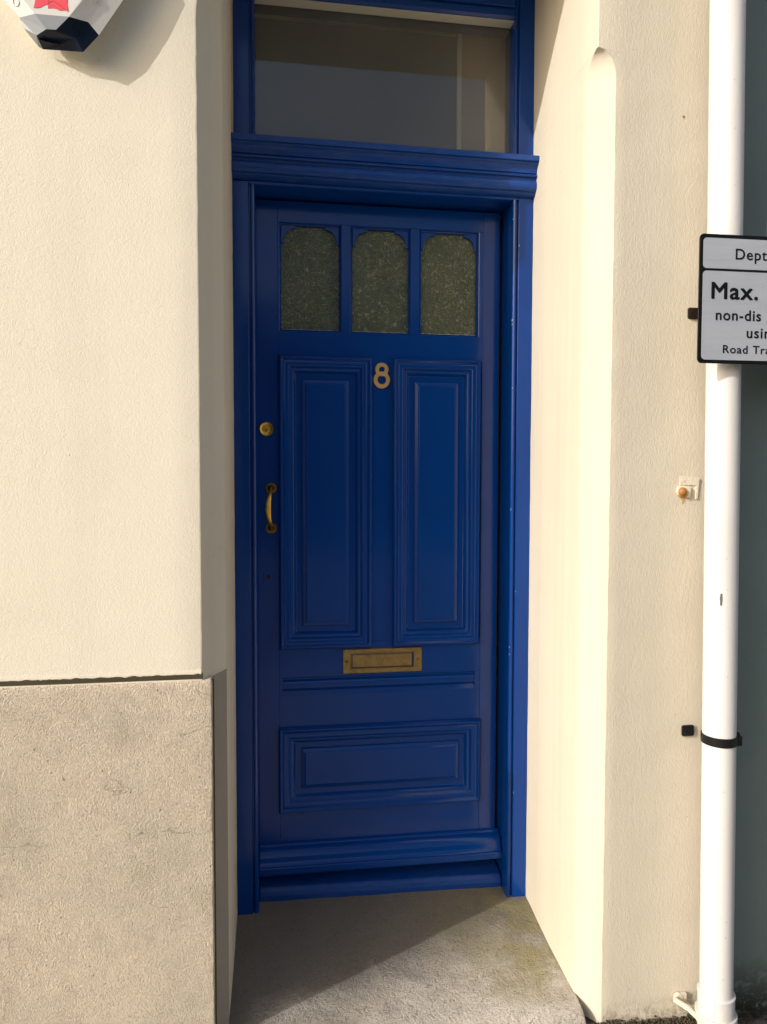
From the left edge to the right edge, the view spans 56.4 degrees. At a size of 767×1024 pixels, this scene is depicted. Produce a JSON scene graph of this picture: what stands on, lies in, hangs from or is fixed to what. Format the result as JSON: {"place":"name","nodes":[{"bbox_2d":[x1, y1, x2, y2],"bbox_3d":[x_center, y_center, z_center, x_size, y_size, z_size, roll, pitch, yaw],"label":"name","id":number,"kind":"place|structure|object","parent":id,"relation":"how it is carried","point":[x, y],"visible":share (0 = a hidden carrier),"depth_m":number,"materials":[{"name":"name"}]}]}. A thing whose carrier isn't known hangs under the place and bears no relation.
{"place":"outdoors","nodes":[
{"label":"outdoors","id":0,"kind":"place"},
{"bbox_2d":[585,1015,766,1023],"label":"pavement","id":1,"kind":"structure","parent":0,"point":[760,1019],"depth_m":1.97,"materials":[{"name":"grey concrete"}]},
{"bbox_2d":[0,0,709,1023],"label":"terraced house","id":2,"kind":"structure","parent":1,"relation":"on","point":[352,408],"depth_m":1.91,"materials":[{"name":"paint"}]},
{"bbox_2d":[3,0,122,51],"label":"alarm box","id":3,"kind":"object","parent":2,"relation":"attached to","point":[72,25],"visible":1,"depth_m":1.54,"materials":[{"name":"white plastic"}]},
{"bbox_2d":[255,199,501,876],"bbox_3d":[-0.008,0.104,2.294,0.792,2.132,0.099,0,3,-8],"label":"front door","id":4,"kind":"structure","parent":2,"relation":"in","point":[377,504],"depth_m":2.30,"materials":[{"name":"blue paint"}]},
{"bbox_2d":[681,725,693,735],"bbox_3d":[0.812,0.583,1.908,0.034,0.028,0.010,0,3,-8],"label":"wall clip","id":5,"kind":"object","parent":2,"relation":"attached to","point":[687,730],"depth_m":1.91,"materials":[{"name":"black plastic"}]},
{"bbox_2d":[676,476,699,503],"bbox_3d":[0.800,-0.057,1.872,0.066,0.073,0.021,0,3,-8],"label":"wall bracket","id":6,"kind":"object","parent":2,"relation":"attached to","point":[683,493],"depth_m":1.87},
{"bbox_2d":[688,308,697,318],"bbox_3d":[0.804,-0.516,1.857,0.029,0.028,0.010,0,3,-8],"label":"wall clip","id":7,"kind":"object","parent":2,"relation":"attached to","point":[692,313],"depth_m":1.85,"materials":[{"name":"brown plastic"}]},
{"bbox_2d":[673,0,745,1023],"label":"drainpipe","id":8,"kind":"object","parent":2,"relation":"attached to","point":[721,738],"visible":0.99,"depth_m":1.79,"materials":[{"name":"white plastic"}]},
{"bbox_2d":[697,233,766,364],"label":"parking sign","id":9,"kind":"object","parent":8,"relation":"attached to","point":[732,305],"visible":1,"depth_m":1.72,"materials":[{"name":"white plastic"}]},
{"bbox_2d":[588,1010,753,1023],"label":"moss and grit","id":10,"kind":"object","parent":1,"relation":"on","point":[749,1017],"visible":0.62,"depth_m":1.93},
{"bbox_2d":[733,0,766,1014],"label":"neighbouring house","id":11,"kind":"structure","parent":1,"relation":"on","point":[750,951],"depth_m":1.94,"materials":[{"name":"teal paint"}]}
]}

